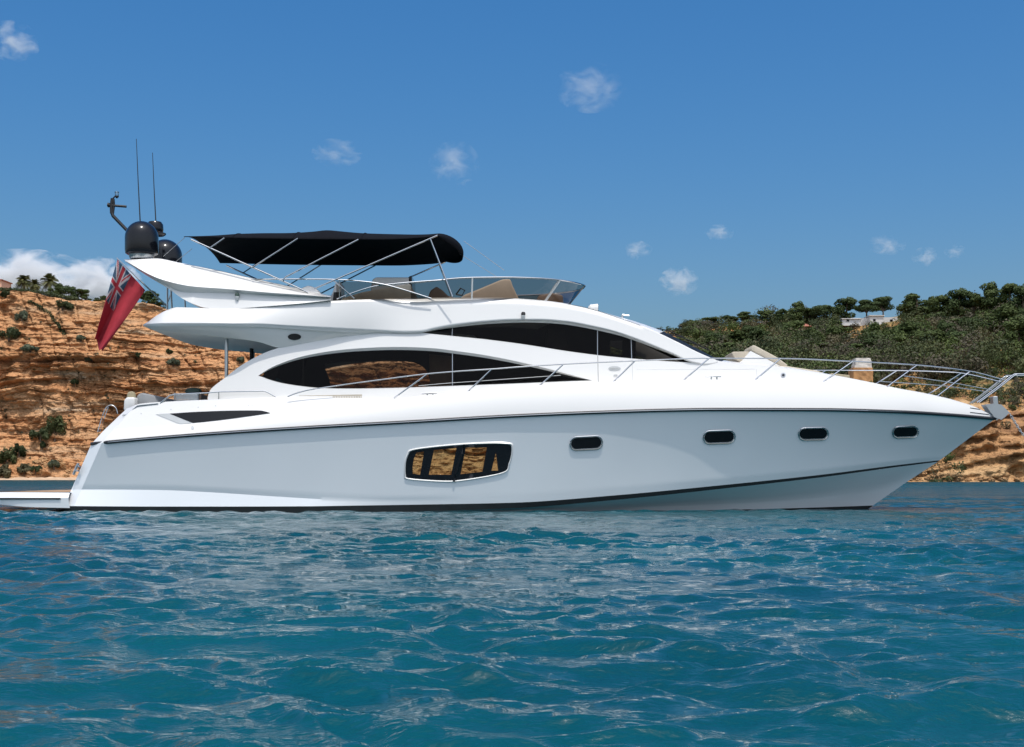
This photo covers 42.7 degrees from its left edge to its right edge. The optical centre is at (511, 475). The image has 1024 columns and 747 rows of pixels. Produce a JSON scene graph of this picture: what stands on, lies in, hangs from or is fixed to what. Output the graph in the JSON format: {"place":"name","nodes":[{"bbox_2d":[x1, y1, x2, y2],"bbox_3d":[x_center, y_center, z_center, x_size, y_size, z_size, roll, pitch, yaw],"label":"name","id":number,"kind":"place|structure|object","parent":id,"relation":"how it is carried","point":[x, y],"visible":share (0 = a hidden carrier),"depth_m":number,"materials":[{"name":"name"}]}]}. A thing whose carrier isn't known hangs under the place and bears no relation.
{"place":"outdoors","nodes":[
{"label":"outdoors","id":0,"kind":"place"},
{"bbox_2d":[0,477,76,479],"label":"beach","id":1,"kind":"structure","parent":0,"point":[43,478],"depth_m":256.46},
{"bbox_2d":[0,464,11,477],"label":"bush","id":2,"kind":"object","parent":1,"relation":"on","point":[5,471],"visible":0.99,"depth_m":257.18,"materials":[{"name":"green plant"}]},
{"bbox_2d":[0,290,260,477],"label":"cliff","id":3,"kind":"structure","parent":0,"point":[34,399],"depth_m":272.00,"materials":[{"name":"orange stone"}]},
{"bbox_2d":[0,290,10,297],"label":"bush","id":4,"kind":"object","parent":3,"relation":"on","point":[4,293],"visible":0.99,"depth_m":280.49,"materials":[{"name":"green plant"}]},
{"bbox_2d":[0,279,12,287],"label":"house","id":5,"kind":"structure","parent":3,"relation":"on","point":[5,284],"depth_m":311.81,"materials":[{"name":"pink paint"}]},
{"bbox_2d":[0,446,16,463],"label":"bush","id":6,"kind":"object","parent":3,"relation":"on","point":[4,456],"visible":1,"depth_m":261.26,"materials":[{"name":"green plant"}]},
{"bbox_2d":[0,326,20,340],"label":"bush","id":7,"kind":"object","parent":3,"relation":"on","point":[11,331],"visible":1,"depth_m":274.05,"materials":[{"name":"green plant"}]},
{"bbox_2d":[12,443,26,457],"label":"bush","id":8,"kind":"object","parent":3,"relation":"on","point":[21,450],"visible":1,"depth_m":262.38,"materials":[{"name":"green plant"}]},
{"bbox_2d":[14,310,27,320],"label":"bush","id":9,"kind":"object","parent":3,"relation":"on","point":[23,314],"visible":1,"depth_m":277.60,"materials":[{"name":"green plant"}]},
{"bbox_2d":[17,463,30,474],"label":"bush","id":10,"kind":"object","parent":3,"relation":"on","point":[23,468],"visible":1,"depth_m":259.96,"materials":[{"name":"green plant"}]},
{"bbox_2d":[15,275,33,288],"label":"palm tree","id":11,"kind":"object","parent":3,"relation":"on","point":[23,281],"visible":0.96,"depth_m":295.30,"materials":[{"name":"green plant"}]},
{"bbox_2d":[20,344,39,351],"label":"bush","id":12,"kind":"object","parent":3,"relation":"on","point":[26,347],"visible":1,"depth_m":270.71,"materials":[{"name":"green plant"}]},
{"bbox_2d":[29,279,41,290],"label":"palm tree","id":13,"kind":"object","parent":3,"relation":"on","point":[36,285],"visible":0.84,"depth_m":299.45,"materials":[{"name":"green plant"}]},
{"bbox_2d":[29,465,42,473],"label":"bush","id":14,"kind":"object","parent":3,"relation":"on","point":[36,468],"visible":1,"depth_m":259.74,"materials":[{"name":"green plant"}]},
{"bbox_2d":[28,427,49,441],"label":"bush","id":15,"kind":"object","parent":3,"relation":"on","point":[42,433],"visible":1,"depth_m":265.20,"materials":[{"name":"green plant"}]},
{"bbox_2d":[0,287,78,300],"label":"hedge","id":16,"kind":"object","parent":3,"relation":"on","point":[61,296],"visible":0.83,"depth_m":284.58,"materials":[{"name":"green plant"}]},
{"bbox_2d":[40,441,45,448],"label":"bush","id":17,"kind":"object","parent":3,"relation":"on","point":[42,444],"visible":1,"depth_m":265.25,"materials":[{"name":"green plant"}]},
{"bbox_2d":[39,457,48,460],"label":"boulder","id":18,"kind":"object","parent":3,"relation":"on","point":[44,458],"visible":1,"depth_m":263.15,"materials":[{"name":"beige stone"}]},
{"bbox_2d":[28,300,65,334],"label":"creeper","id":19,"kind":"object","parent":3,"relation":"hanging from","point":[50,315],"visible":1,"depth_m":279.58,"materials":[{"name":"green plant"}]},
{"bbox_2d":[39,273,58,290],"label":"palm tree","id":20,"kind":"object","parent":3,"relation":"on","point":[49,279],"visible":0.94,"depth_m":295.25,"materials":[{"name":"green plant"}]},
{"bbox_2d":[47,459,59,468],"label":"bush","id":21,"kind":"object","parent":3,"relation":"on","point":[54,463],"visible":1,"depth_m":260.35,"materials":[{"name":"green plant"}]},
{"bbox_2d":[43,415,66,441],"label":"bush","id":22,"kind":"object","parent":3,"relation":"on","point":[56,425],"visible":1,"depth_m":267.05,"materials":[{"name":"green plant"}]},
{"bbox_2d":[48,283,63,294],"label":"pine tree","id":23,"kind":"object","parent":3,"relation":"on","point":[57,286],"visible":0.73,"depth_m":291.55,"materials":[{"name":"green plant"}]},
{"bbox_2d":[55,299,74,310],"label":"bush","id":24,"kind":"object","parent":3,"relation":"on","point":[64,304],"visible":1,"depth_m":279.38,"materials":[{"name":"green plant"}]},
{"bbox_2d":[58,285,78,297],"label":"pine tree","id":25,"kind":"object","parent":3,"relation":"on","point":[70,290],"visible":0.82,"depth_m":291.19,"materials":[{"name":"green plant"}]},
{"bbox_2d":[70,378,78,386],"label":"bush","id":26,"kind":"object","parent":3,"relation":"on","point":[73,381],"visible":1,"depth_m":271.25,"materials":[{"name":"green plant"}]},
{"bbox_2d":[76,334,85,341],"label":"bush","id":27,"kind":"object","parent":3,"relation":"on","point":[80,337],"visible":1,"depth_m":274.13,"materials":[{"name":"green plant"}]},
{"bbox_2d":[75,289,91,300],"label":"pine tree","id":28,"kind":"object","parent":3,"relation":"on","point":[82,294],"visible":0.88,"depth_m":291.50,"materials":[{"name":"green plant"}]},
{"bbox_2d":[93,295,106,300],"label":"pine tree","id":29,"kind":"object","parent":3,"relation":"on","point":[102,298],"visible":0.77,"depth_m":291.67,"materials":[{"name":"green plant"}]},
{"bbox_2d":[0,316,237,467],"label":"cliff scrub","id":30,"kind":"object","parent":3,"relation":"on","point":[78,378],"visible":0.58,"depth_m":271.96,"materials":[{"name":"green plant"}]},
{"bbox_2d":[140,290,161,306],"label":"tree","id":31,"kind":"object","parent":3,"relation":"on","point":[149,297],"visible":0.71,"depth_m":290.38,"materials":[{"name":"green plant"}]},
{"bbox_2d":[155,302,165,307],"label":"pine tree","id":32,"kind":"object","parent":3,"relation":"on","point":[159,304],"visible":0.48,"depth_m":291.70,"materials":[{"name":"green plant"}]},
{"bbox_2d":[165,358,180,366],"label":"bush","id":33,"kind":"object","parent":3,"relation":"on","point":[172,361],"visible":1,"depth_m":272.32,"materials":[{"name":"green plant"}]},
{"bbox_2d":[236,356,244,363],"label":"bush","id":34,"kind":"object","parent":3,"relation":"on","point":[240,359],"visible":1,"depth_m":273.34,"materials":[{"name":"green plant"}]},
{"bbox_2d":[0,480,1023,746],"bbox_3d":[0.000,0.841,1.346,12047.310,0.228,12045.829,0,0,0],"label":"water","id":35,"kind":"structure","parent":0,"point":[894,618],"depth_m":7.25,"materials":[{"name":"blue liquid"}]},
{"bbox_2d":[0,139,1023,512],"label":"motor yacht","id":36,"kind":"object","parent":35,"relation":"on","point":[494,393],"visible":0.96,"depth_m":30.69,"materials":[{"name":"plastic"}]},
{"bbox_2d":[95,260,144,350],"bbox_3d":[-9.780,-4.248,32.706,1.247,2.299,0.291,0,0,0],"label":"flag","id":37,"kind":"object","parent":36,"relation":"hanging from","point":[126,290],"visible":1,"depth_m":32.69,"materials":[{"name":"red fabric"}]},
{"bbox_2d":[127,391,135,397],"bbox_3d":[-9.066,-1.762,31.200,0.214,0.489,0.214,0,0,0],"label":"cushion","id":38,"kind":"object","parent":36,"relation":"on","point":[131,394],"visible":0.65,"depth_m":31.12,"materials":[{"name":"fabric"}]},
{"bbox_2d":[174,393,206,400],"bbox_3d":[-8.030,-1.831,32.390,0.825,0.467,0.660,0,0,0],"label":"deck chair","id":39,"kind":"object","parent":36,"relation":"on","point":[185,397],"visible":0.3,"depth_m":32.10,"materials":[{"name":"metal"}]},
{"bbox_2d":[185,388,201,392],"bbox_3d":[-7.881,-2.085,32.402,0.427,0.187,0.234,0,0,0],"label":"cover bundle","id":40,"kind":"object","parent":39,"relation":"on","point":[193,390],"visible":0.81,"depth_m":32.32,"materials":[{"name":"green fabric"}]},
{"bbox_2d":[156,410,268,423],"bbox_3d":[-6.924,-1.352,30.298,2.710,0.319,0.125,0,0,2],"label":"bulwark window","id":41,"kind":"structure","parent":36,"relation":"in","point":[204,416],"depth_m":30.30,"materials":[{"name":"black glass"}]},
{"bbox_2d":[258,347,589,388],"bbox_3d":[-2.038,-2.536,30.801,7.857,1.004,0.332,0,0,0],"label":"saloon window","id":42,"kind":"structure","parent":36,"relation":"in","point":[337,367],"depth_m":30.84,"materials":[{"name":"black glass"}]},
{"bbox_2d":[404,442,512,482],"bbox_3d":[-1.233,-0.312,30.158,2.535,0.946,0.201,0,0,0],"label":"hull window","id":43,"kind":"structure","parent":36,"relation":"in","point":[459,462],"depth_m":30.16,"materials":[{"name":"black glass"}]},
{"bbox_2d":[424,321,691,362],"bbox_3d":[1.052,-3.203,31.074,6.508,1.010,0.239,0,0,-2],"label":"upper window","id":44,"kind":"structure","parent":36,"relation":"in","point":[564,336],"depth_m":31.12,"materials":[{"name":"black glass"}]},
{"bbox_2d":[725,345,849,377],"bbox_3d":[6.916,-2.790,32.925,2.890,0.874,1.550,0,0,0],"label":"sun pad","id":45,"kind":"object","parent":36,"relation":"on","point":[753,351],"visible":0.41,"depth_m":32.36,"materials":[{"name":"fabric"}]},
{"bbox_2d":[1009,413,1023,435],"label":"anchor chain","id":46,"kind":"object","parent":36,"relation":"attached to","point":[1016,424],"visible":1,"depth_m":32.69,"materials":[{"name":"grey metal"}]},
{"bbox_2d":[0,0,1023,330],"label":"sky","id":47,"kind":"structure","parent":0,"point":[674,161],"materials":[{"name":"blue"}]},
{"bbox_2d":[664,316,1023,481],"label":"hill","id":48,"kind":"structure","parent":0,"point":[994,449],"depth_m":181.02,"materials":[{"name":"beige stone"}]},
{"bbox_2d":[697,336,719,345],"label":"pine tree","id":49,"kind":"object","parent":48,"relation":"on","point":[712,338],"visible":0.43,"depth_m":303.70,"materials":[{"name":"green plant"}]},
{"bbox_2d":[701,317,719,326],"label":"pine tree","id":50,"kind":"object","parent":48,"relation":"on","point":[713,319],"visible":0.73,"depth_m":428.24,"materials":[{"name":"green plant"}]},
{"bbox_2d":[703,331,723,340],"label":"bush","id":51,"kind":"object","parent":48,"relation":"on","point":[709,333],"visible":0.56,"depth_m":324.61,"materials":[{"name":"green plant"}]},
{"bbox_2d":[712,342,735,354],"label":"pine tree","id":52,"kind":"object","parent":48,"relation":"on","point":[726,344],"visible":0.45,"depth_m":259.72,"materials":[{"name":"green plant"}]},
{"bbox_2d":[720,315,739,321],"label":"pine tree","id":53,"kind":"object","parent":48,"relation":"on","point":[734,318],"visible":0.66,"depth_m":431.23,"materials":[{"name":"green plant"}]},
{"bbox_2d":[722,329,747,341],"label":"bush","id":54,"kind":"object","parent":48,"relation":"on","point":[737,334],"visible":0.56,"depth_m":321.93,"materials":[{"name":"green plant"}]},
{"bbox_2d":[736,311,759,320],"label":"pine tree","id":55,"kind":"object","parent":48,"relation":"on","point":[743,315],"visible":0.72,"depth_m":433.43,"materials":[{"name":"green plant"}]},
{"bbox_2d":[740,325,760,333],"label":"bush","id":56,"kind":"object","parent":48,"relation":"on","point":[747,328],"visible":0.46,"depth_m":358.69,"materials":[{"name":"green plant"}]},
{"bbox_2d":[746,332,763,342],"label":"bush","id":57,"kind":"object","parent":48,"relation":"on","point":[751,336],"visible":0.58,"depth_m":320.78,"materials":[{"name":"green plant"}]},
{"bbox_2d":[749,328,771,340],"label":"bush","id":58,"kind":"object","parent":48,"relation":"on","point":[762,334],"visible":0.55,"depth_m":319.61,"materials":[{"name":"green plant"}]},
{"bbox_2d":[755,310,774,322],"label":"pine tree","id":59,"kind":"object","parent":48,"relation":"on","point":[762,315],"visible":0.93,"depth_m":426.77,"materials":[{"name":"green plant"}]},
{"bbox_2d":[773,308,787,320],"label":"pine tree","id":60,"kind":"object","parent":48,"relation":"on","point":[778,313],"visible":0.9,"depth_m":422.20,"materials":[{"name":"green plant"}]},
{"bbox_2d":[782,320,805,333],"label":"pine tree","id":61,"kind":"object","parent":48,"relation":"on","point":[796,322],"visible":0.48,"depth_m":323.93,"materials":[{"name":"green plant"}]},
{"bbox_2d":[785,301,804,320],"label":"pine tree","id":62,"kind":"object","parent":48,"relation":"on","point":[799,307],"visible":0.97,"depth_m":420.59,"materials":[{"name":"green plant"}]},
{"bbox_2d":[791,327,821,338],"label":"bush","id":63,"kind":"object","parent":48,"relation":"on","point":[812,329],"visible":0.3,"depth_m":309.33,"materials":[{"name":"green plant"}]},
{"bbox_2d":[801,308,815,321],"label":"pine tree","id":64,"kind":"object","parent":48,"relation":"on","point":[807,310],"visible":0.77,"depth_m":424.44,"materials":[{"name":"green plant"}]},
{"bbox_2d":[801,331,823,341],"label":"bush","id":65,"kind":"object","parent":48,"relation":"on","point":[820,335],"visible":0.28,"depth_m":307.32,"materials":[{"name":"green plant"}]},
{"bbox_2d":[809,342,828,347],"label":"pine tree","id":66,"kind":"object","parent":48,"relation":"on","point":[820,345],"visible":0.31,"depth_m":280.19,"materials":[{"name":"green plant"}]},
{"bbox_2d":[808,305,841,318],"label":"pine tree","id":67,"kind":"object","parent":48,"relation":"on","point":[820,310],"visible":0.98,"depth_m":419.68,"materials":[{"name":"green plant"}]},
{"bbox_2d":[818,326,844,343],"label":"pine tree","id":68,"kind":"object","parent":48,"relation":"on","point":[835,330],"visible":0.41,"depth_m":305.91,"materials":[{"name":"green plant"}]},
{"bbox_2d":[650,290,1023,481],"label":"scrub","id":69,"kind":"object","parent":48,"relation":"on","point":[981,347],"visible":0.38,"depth_m":250.37,"materials":[{"name":"green plant"}]},
{"bbox_2d":[832,296,857,317],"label":"pine tree","id":70,"kind":"object","parent":48,"relation":"on","point":[844,304],"visible":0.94,"depth_m":421.31,"materials":[{"name":"green plant"}]},
{"bbox_2d":[835,344,856,350],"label":"pine tree","id":71,"kind":"object","parent":48,"relation":"on","point":[852,346],"visible":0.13,"depth_m":272.95,"materials":[{"name":"green plant"}]},
{"bbox_2d":[840,327,852,340],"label":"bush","id":72,"kind":"object","parent":48,"relation":"on","point":[850,329],"visible":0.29,"depth_m":314.18,"materials":[{"name":"green plant"}]},
{"bbox_2d":[851,343,863,347],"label":"pine tree","id":73,"kind":"object","parent":48,"relation":"on","point":[857,345],"visible":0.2,"depth_m":282.37,"materials":[{"name":"green plant"}]},
{"bbox_2d":[848,358,872,381],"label":"stone pillar","id":74,"kind":"structure","parent":48,"relation":"on","point":[867,376],"depth_m":216.01,"materials":[{"name":"beige stone"}]},
{"bbox_2d":[852,299,880,315],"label":"pine tree","id":75,"kind":"object","parent":48,"relation":"on","point":[865,306],"visible":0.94,"depth_m":415.44,"materials":[{"name":"green plant"}]},
{"bbox_2d":[838,315,897,326],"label":"villa","id":76,"kind":"object","parent":48,"relation":"on","point":[880,319],"visible":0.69,"depth_m":413.00,"materials":[{"name":"white paint"}]},
{"bbox_2d":[857,322,882,338],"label":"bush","id":77,"kind":"object","parent":48,"relation":"on","point":[877,325],"visible":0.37,"depth_m":304.42,"materials":[{"name":"green plant"}]},
{"bbox_2d":[859,337,881,346],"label":"pine tree","id":78,"kind":"object","parent":48,"relation":"on","point":[869,341],"visible":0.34,"depth_m":287.10,"materials":[{"name":"green plant"}]},
{"bbox_2d":[869,296,894,316],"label":"pine tree","id":79,"kind":"object","parent":48,"relation":"on","point":[883,303],"visible":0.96,"depth_m":415.31,"materials":[{"name":"green plant"}]},
{"bbox_2d":[880,336,906,346],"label":"pine tree","id":80,"kind":"object","parent":48,"relation":"on","point":[899,338],"visible":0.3,"depth_m":280.45,"materials":[{"name":"green plant"}]},
{"bbox_2d":[886,321,918,338],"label":"pine tree","id":81,"kind":"object","parent":48,"relation":"on","point":[909,326],"visible":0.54,"depth_m":299.86,"materials":[{"name":"green plant"}]},
{"bbox_2d":[896,293,936,315],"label":"pine tree","id":82,"kind":"object","parent":48,"relation":"on","point":[911,300],"visible":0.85,"depth_m":395.73,"materials":[{"name":"green plant"}]},
{"bbox_2d":[918,471,926,476],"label":"boulder","id":83,"kind":"object","parent":48,"relation":"on","point":[923,473],"visible":0.8,"depth_m":178.12,"materials":[{"name":"beige stone"}]},
{"bbox_2d":[910,330,936,344],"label":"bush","id":84,"kind":"object","parent":48,"relation":"on","point":[914,334],"visible":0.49,"depth_m":293.18,"materials":[{"name":"green plant"}]},
{"bbox_2d":[913,331,936,344],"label":"pine tree","id":85,"kind":"object","parent":48,"relation":"on","point":[930,333],"visible":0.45,"depth_m":291.66,"materials":[{"name":"green plant"}]},
{"bbox_2d":[930,473,939,477],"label":"boulder","id":86,"kind":"object","parent":48,"relation":"on","point":[932,475],"visible":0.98,"depth_m":177.27,"materials":[{"name":"beige stone"}]},
{"bbox_2d":[922,295,949,318],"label":"pine tree","id":87,"kind":"object","parent":48,"relation":"on","point":[933,302],"visible":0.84,"depth_m":384.99,"materials":[{"name":"green plant"}]},
{"bbox_2d":[929,329,946,343],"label":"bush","id":88,"kind":"object","parent":48,"relation":"on","point":[941,332],"visible":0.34,"depth_m":293.38,"materials":[{"name":"green plant"}]},
{"bbox_2d":[936,320,956,332],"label":"pine tree","id":89,"kind":"object","parent":48,"relation":"on","point":[943,325],"visible":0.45,"depth_m":319.07,"materials":[{"name":"green plant"}]},
{"bbox_2d":[934,318,959,324],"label":"pine tree","id":90,"kind":"object","parent":48,"relation":"on","point":[954,319],"visible":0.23,"depth_m":346.16,"materials":[{"name":"green plant"}]},
{"bbox_2d":[940,287,972,316],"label":"pine tree","id":91,"kind":"object","parent":48,"relation":"on","point":[957,298],"visible":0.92,"depth_m":383.77,"materials":[{"name":"green plant"}]},
{"bbox_2d":[944,329,970,349],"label":"pine tree","id":92,"kind":"object","parent":48,"relation":"on","point":[952,331],"visible":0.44,"depth_m":292.58,"materials":[{"name":"green plant"}]},
{"bbox_2d":[954,476,963,480],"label":"boulder","id":93,"kind":"object","parent":48,"relation":"on","point":[959,478],"visible":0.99,"depth_m":176.68,"materials":[{"name":"brown stone"}]},
{"bbox_2d":[957,320,980,329],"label":"pine tree","id":94,"kind":"object","parent":48,"relation":"on","point":[972,325],"visible":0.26,"depth_m":338.38,"materials":[{"name":"green plant"}]},
{"bbox_2d":[956,316,985,325],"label":"pine tree","id":95,"kind":"object","parent":48,"relation":"on","point":[964,320],"visible":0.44,"depth_m":340.57,"materials":[{"name":"green plant"}]},
{"bbox_2d":[960,293,984,312],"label":"pine tree","id":96,"kind":"object","parent":48,"relation":"on","point":[968,303],"visible":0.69,"depth_m":383.33,"materials":[{"name":"green plant"}]},
{"bbox_2d":[974,477,982,481],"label":"boulder","id":97,"kind":"object","parent":48,"relation":"on","point":[980,479],"visible":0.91,"depth_m":176.84,"materials":[{"name":"beige stone"}]},
{"bbox_2d":[971,313,992,318],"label":"pine tree","id":98,"kind":"object","parent":48,"relation":"on","point":[983,315],"visible":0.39,"depth_m":354.87,"materials":[{"name":"green plant"}]},
{"bbox_2d":[971,281,998,309],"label":"pine tree","id":99,"kind":"object","parent":48,"relation":"on","point":[989,300],"visible":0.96,"depth_m":377.00,"materials":[{"name":"green plant"}]},
{"bbox_2d":[985,307,998,321],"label":"pine tree","id":100,"kind":"object","parent":48,"relation":"on","point":[994,311],"visible":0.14,"depth_m":352.84,"materials":[{"name":"green plant"}]},
{"bbox_2d":[982,303,1023,331],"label":"pine tree","id":101,"kind":"object","parent":48,"relation":"on","point":[1008,311],"visible":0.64,"depth_m":320.97,"materials":[{"name":"green plant"}]},
{"bbox_2d":[998,477,1007,481],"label":"boulder","id":102,"kind":"object","parent":48,"relation":"on","point":[1003,479],"visible":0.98,"depth_m":177.12,"materials":[{"name":"beige stone"}]},
{"bbox_2d":[995,283,1021,308],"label":"pine tree","id":103,"kind":"object","parent":48,"relation":"on","point":[1005,291],"visible":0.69,"depth_m":370.25,"materials":[{"name":"green plant"}]},
{"bbox_2d":[1002,319,1023,348],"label":"pine tree","id":104,"kind":"object","parent":48,"relation":"on","point":[1016,325],"visible":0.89,"depth_m":259.59,"materials":[{"name":"green plant"}]},
{"bbox_2d":[1008,283,1023,315],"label":"pine tree","id":105,"kind":"object","parent":48,"relation":"on","point":[1018,298],"visible":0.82,"depth_m":363.36,"materials":[{"name":"green plant"}]}
]}

